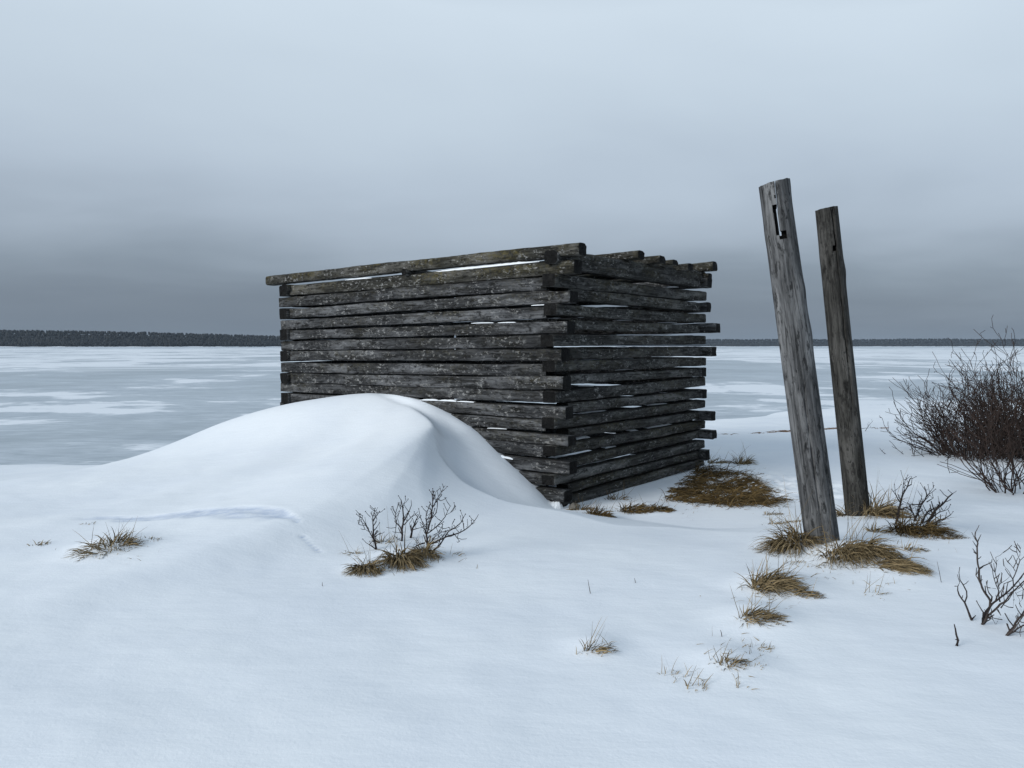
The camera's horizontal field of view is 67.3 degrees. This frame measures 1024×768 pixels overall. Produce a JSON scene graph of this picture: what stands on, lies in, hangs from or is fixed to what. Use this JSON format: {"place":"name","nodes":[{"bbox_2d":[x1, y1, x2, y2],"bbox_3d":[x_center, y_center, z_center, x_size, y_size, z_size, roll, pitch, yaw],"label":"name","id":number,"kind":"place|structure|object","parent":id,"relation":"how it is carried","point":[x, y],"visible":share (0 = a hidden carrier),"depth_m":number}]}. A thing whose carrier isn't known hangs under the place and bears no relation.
{"place":"outdoors","nodes":[
{"label":"outdoors","id":0,"kind":"place"},
{"bbox_2d":[0,393,1023,767],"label":"snow ground","id":1,"kind":"structure","parent":0,"point":[222,629],"depth_m":3.98},
{"bbox_2d":[27,539,50,545],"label":"grass tuft","id":2,"kind":"object","parent":1,"relation":"on","point":[47,542],"visible":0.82,"depth_m":5.26},
{"bbox_2d":[65,522,125,560],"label":"grass tuft","id":3,"kind":"object","parent":1,"relation":"on","point":[91,545],"visible":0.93,"depth_m":4.89},
{"bbox_2d":[103,516,145,548],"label":"grass tuft","id":4,"kind":"object","parent":1,"relation":"on","point":[127,541],"visible":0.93,"depth_m":5.01},
{"bbox_2d":[339,531,363,556],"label":"grass tuft","id":5,"kind":"object","parent":1,"relation":"on","point":[356,552],"visible":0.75,"depth_m":5.14},
{"bbox_2d":[341,535,395,576],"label":"grass tuft","id":6,"kind":"object","parent":1,"relation":"on","point":[361,569],"visible":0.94,"depth_m":4.72},
{"bbox_2d":[356,505,384,549],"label":"shrub sprig","id":7,"kind":"object","parent":1,"relation":"on","point":[373,538],"visible":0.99,"depth_m":5.23},
{"bbox_2d":[370,524,393,543],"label":"grass tuft","id":8,"kind":"object","parent":1,"relation":"on","point":[381,540],"visible":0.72,"depth_m":5.42},
{"bbox_2d":[367,515,436,572],"bbox_3d":[-0.700,1.029,4.886,0.460,0.524,0.401,1,3,17],"label":"grass tuft","id":9,"kind":"object","parent":1,"relation":"on","point":[408,558],"visible":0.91,"depth_m":4.86},
{"bbox_2d":[386,495,427,540],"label":"shrub sprig","id":10,"kind":"object","parent":1,"relation":"on","point":[403,524],"visible":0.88,"depth_m":5.54},
{"bbox_2d":[403,536,444,560],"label":"grass tuft","id":11,"kind":"object","parent":1,"relation":"on","point":[425,550],"visible":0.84,"depth_m":5.00},
{"bbox_2d":[415,484,478,549],"bbox_3d":[-0.462,0.890,5.073,0.531,0.449,0.215,1,3,14],"label":"shrub sprig","id":12,"kind":"object","parent":1,"relation":"on","point":[426,532],"visible":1,"depth_m":5.06},
{"bbox_2d":[55,464,930,691],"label":"grass tips","id":13,"kind":"object","parent":1,"relation":"on","point":[700,596],"depth_m":4.03},
{"bbox_2d":[266,242,719,506],"bbox_3d":[-0.276,-0.225,9.992,4.891,2.674,3.372,2,4,37],"label":"log crib","id":14,"kind":"object","parent":1,"relation":"on","point":[393,334],"visible":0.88,"depth_m":8.49},
{"bbox_2d":[347,261,676,459],"bbox_3d":[-0.042,-0.218,8.599,4.231,2.123,2.090,0,3,0],"label":"snow dusting","id":15,"kind":"object","parent":14,"relation":"on","point":[507,264],"visible":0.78,"depth_m":8.20},
{"bbox_2d":[568,503,579,509],"bbox_3d":[0.608,1.209,7.540,0.105,0.093,0.109,2,3,36],"label":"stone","id":16,"kind":"object","parent":1,"relation":"on","point":[572,506],"visible":0.67,"depth_m":7.51},
{"bbox_2d":[567,498,595,509],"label":"grass tuft","id":17,"kind":"object","parent":1,"relation":"on","point":[584,508],"visible":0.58,"depth_m":7.44},
{"bbox_2d":[579,617,619,654],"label":"grass tuft","id":18,"kind":"object","parent":1,"relation":"on","point":[603,649],"visible":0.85,"depth_m":3.48},
{"bbox_2d":[583,499,616,517],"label":"grass tuft","id":19,"kind":"object","parent":1,"relation":"on","point":[597,511],"visible":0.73,"depth_m":7.02},
{"bbox_2d":[604,483,635,499],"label":"grass tuft","id":20,"kind":"object","parent":1,"relation":"on","point":[611,496],"visible":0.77,"depth_m":8.01},
{"bbox_2d":[615,493,658,513],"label":"grass tuft","id":21,"kind":"object","parent":1,"relation":"on","point":[648,508],"visible":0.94,"depth_m":7.38},
{"bbox_2d":[650,496,676,512],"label":"grass tuft","id":22,"kind":"object","parent":1,"relation":"on","point":[665,509],"visible":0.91,"depth_m":7.38},
{"bbox_2d":[684,667,706,690],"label":"grass tuft","id":23,"kind":"object","parent":1,"relation":"on","point":[694,682],"visible":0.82,"depth_m":3.15},
{"bbox_2d":[707,449,731,463],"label":"grass tuft","id":24,"kind":"object","parent":1,"relation":"on","point":[721,461],"visible":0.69,"depth_m":10.44},
{"bbox_2d":[659,457,797,509],"bbox_3d":[2.527,1.036,8.776,1.471,0.358,3.016,1,3,18],"label":"grass mat","id":25,"kind":"object","parent":1,"relation":"on","point":[698,484],"depth_m":8.29},
{"bbox_2d":[713,644,752,670],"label":"grass tuft","id":26,"kind":"object","parent":1,"relation":"on","point":[728,659],"visible":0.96,"depth_m":3.31},
{"bbox_2d":[733,671,748,687],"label":"grass tuft","id":27,"kind":"object","parent":1,"relation":"on","point":[737,681],"visible":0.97,"depth_m":3.13},
{"bbox_2d":[730,442,756,464],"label":"grass tuft","id":28,"kind":"object","parent":1,"relation":"on","point":[747,461],"visible":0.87,"depth_m":10.30},
{"bbox_2d":[731,588,790,628],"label":"grass tuft","id":29,"kind":"object","parent":1,"relation":"on","point":[765,615],"visible":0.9,"depth_m":3.83},
{"bbox_2d":[749,642,774,652],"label":"grass tuft","id":30,"kind":"object","parent":1,"relation":"on","point":[764,647],"visible":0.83,"depth_m":3.53},
{"bbox_2d":[763,510,783,514],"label":"grass tuft","id":31,"kind":"object","parent":1,"relation":"on","point":[772,513],"visible":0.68,"depth_m":7.11},
{"bbox_2d":[735,546,812,598],"bbox_3d":[1.475,1.077,4.331,0.467,0.384,0.357,0,3,0],"label":"grass tuft","id":32,"kind":"object","parent":1,"relation":"on","point":[785,582],"visible":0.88,"depth_m":4.32},
{"bbox_2d":[769,510,800,523],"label":"grass tuft","id":33,"kind":"object","parent":1,"relation":"on","point":[781,521],"visible":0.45,"depth_m":6.57},
{"bbox_2d":[749,476,842,559],"bbox_3d":[1.891,0.944,5.237,0.718,0.638,0.516,0,3,0],"label":"grass tuft","id":34,"kind":"object","parent":1,"relation":"on","point":[780,543],"visible":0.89,"depth_m":5.22},
{"bbox_2d":[759,178,839,543],"bbox_3d":[1.982,0.022,5.265,0.229,2.824,0.227,-8,2,0],"label":"wooden post","id":35,"kind":"object","parent":1,"relation":"on","point":[805,415],"visible":0.87,"depth_m":5.18},
{"bbox_2d":[731,427,887,434],"bbox_3d":[5.600,0.901,14.892,3.732,0.080,0.618,-1,3,-16],"label":"wrack line","id":36,"kind":"object","parent":1,"relation":"on","point":[789,430],"visible":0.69,"depth_m":14.85},
{"bbox_2d":[794,582,825,598],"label":"grass tuft","id":37,"kind":"object","parent":1,"relation":"on","point":[810,594],"visible":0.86,"depth_m":4.24},
{"bbox_2d":[815,206,868,515],"bbox_3d":[2.946,-0.028,6.820,0.210,3.072,0.208,-7,2,0],"label":"wooden post","id":38,"kind":"object","parent":1,"relation":"on","point":[846,399],"visible":0.91,"depth_m":6.74},
{"bbox_2d":[835,504,850,516],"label":"grass tuft","id":39,"kind":"object","parent":1,"relation":"on","point":[838,513],"visible":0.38,"depth_m":6.88},
{"bbox_2d":[809,494,899,570],"bbox_3d":[2.163,0.992,4.966,0.599,0.625,0.549,0,3,0],"label":"grass tuft","id":40,"kind":"object","parent":1,"relation":"on","point":[842,552],"visible":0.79,"depth_m":4.89},
{"bbox_2d":[864,571,887,598],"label":"grass tuft","id":41,"kind":"object","parent":1,"relation":"on","point":[875,589],"visible":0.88,"depth_m":4.36},
{"bbox_2d":[863,511,890,532],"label":"grass tuft","id":42,"kind":"object","parent":1,"relation":"on","point":[877,530],"visible":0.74,"depth_m":5.88},
{"bbox_2d":[839,464,917,518],"bbox_3d":[3.257,0.998,6.758,0.689,0.732,0.625,0,3,0],"label":"grass tuft","id":43,"kind":"object","parent":1,"relation":"on","point":[887,508],"visible":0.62,"depth_m":6.72},
{"bbox_2d":[841,492,919,567],"bbox_3d":[2.323,0.960,4.894,0.500,0.572,0.436,0,3,0],"label":"grass tuft","id":44,"kind":"object","parent":1,"relation":"on","point":[887,550],"visible":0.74,"depth_m":4.87},
{"bbox_2d":[877,534,936,575],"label":"grass tuft","id":45,"kind":"object","parent":1,"relation":"on","point":[906,563],"visible":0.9,"depth_m":4.72},
{"bbox_2d":[901,536,930,552],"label":"grass tuft","id":46,"kind":"object","parent":1,"relation":"on","point":[915,550],"visible":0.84,"depth_m":5.33},
{"bbox_2d":[875,483,966,539],"bbox_3d":[3.098,1.018,5.848,0.691,0.604,0.531,0,3,0],"label":"grass tuft","id":47,"kind":"object","parent":1,"relation":"on","point":[925,530],"visible":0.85,"depth_m":5.83},
{"bbox_2d":[890,470,955,523],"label":"shrub sprig","id":48,"kind":"object","parent":1,"relation":"on","point":[935,509],"visible":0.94,"depth_m":6.09},
{"bbox_2d":[891,432,966,456],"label":"thicket bush","id":49,"kind":"object","parent":1,"relation":"on","point":[923,447],"visible":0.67,"depth_m":11.02},
{"bbox_2d":[930,523,964,539],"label":"grass tuft","id":50,"kind":"object","parent":1,"relation":"on","point":[957,536],"visible":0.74,"depth_m":5.72},
{"bbox_2d":[880,344,1023,460],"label":"thicket bush","id":51,"kind":"object","parent":1,"relation":"on","point":[943,431],"visible":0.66,"depth_m":10.93},
{"bbox_2d":[954,624,958,645],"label":"bare twig","id":52,"kind":"object","parent":1,"relation":"on","point":[957,639],"visible":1,"depth_m":3.59},
{"bbox_2d":[955,567,975,620],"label":"bare twig","id":53,"kind":"object","parent":1,"relation":"on","point":[970,617],"visible":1,"depth_m":3.95},
{"bbox_2d":[908,316,1023,457],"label":"thicket bush","id":54,"kind":"object","parent":1,"relation":"on","point":[1013,387],"visible":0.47,"depth_m":11.06},
{"bbox_2d":[934,351,1023,494],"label":"thicket bush","id":55,"kind":"object","parent":1,"relation":"on","point":[999,473],"visible":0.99,"depth_m":8.38},
{"bbox_2d":[972,526,1023,624],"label":"bare shrub","id":56,"kind":"object","parent":1,"relation":"on","point":[985,616],"visible":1,"depth_m":3.77},
{"bbox_2d":[1004,605,1023,635],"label":"bare shrub","id":57,"kind":"object","parent":1,"relation":"on","point":[1014,626],"visible":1,"depth_m":3.76},
{"bbox_2d":[0,347,1023,464],"bbox_3d":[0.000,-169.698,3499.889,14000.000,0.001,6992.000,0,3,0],"label":"lake ice","id":58,"kind":"structure","parent":0,"point":[82,405],"depth_m":42.15},
{"bbox_2d":[0,346,1023,346],"bbox_3d":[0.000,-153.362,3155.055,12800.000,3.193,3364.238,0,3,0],"label":"shore","id":59,"kind":"structure","parent":0,"point":[554,346],"depth_m":4739.77},
{"bbox_2d":[0,329,1023,346],"bbox_3d":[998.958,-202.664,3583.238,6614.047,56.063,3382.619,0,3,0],"label":"forest","id":60,"kind":"object","parent":59,"relation":"on","point":[166,339],"visible":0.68,"depth_m":2461.00},
{"bbox_2d":[0,0,1023,340],"label":"sky","id":61,"kind":"structure","parent":0,"point":[161,160]},
{"bbox_2d":[1,334,1023,345],"bbox_3d":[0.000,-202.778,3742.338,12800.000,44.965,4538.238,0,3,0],"label":"hills","id":62,"kind":"structure","parent":0,"point":[581,345],"depth_m":4950.63}
]}

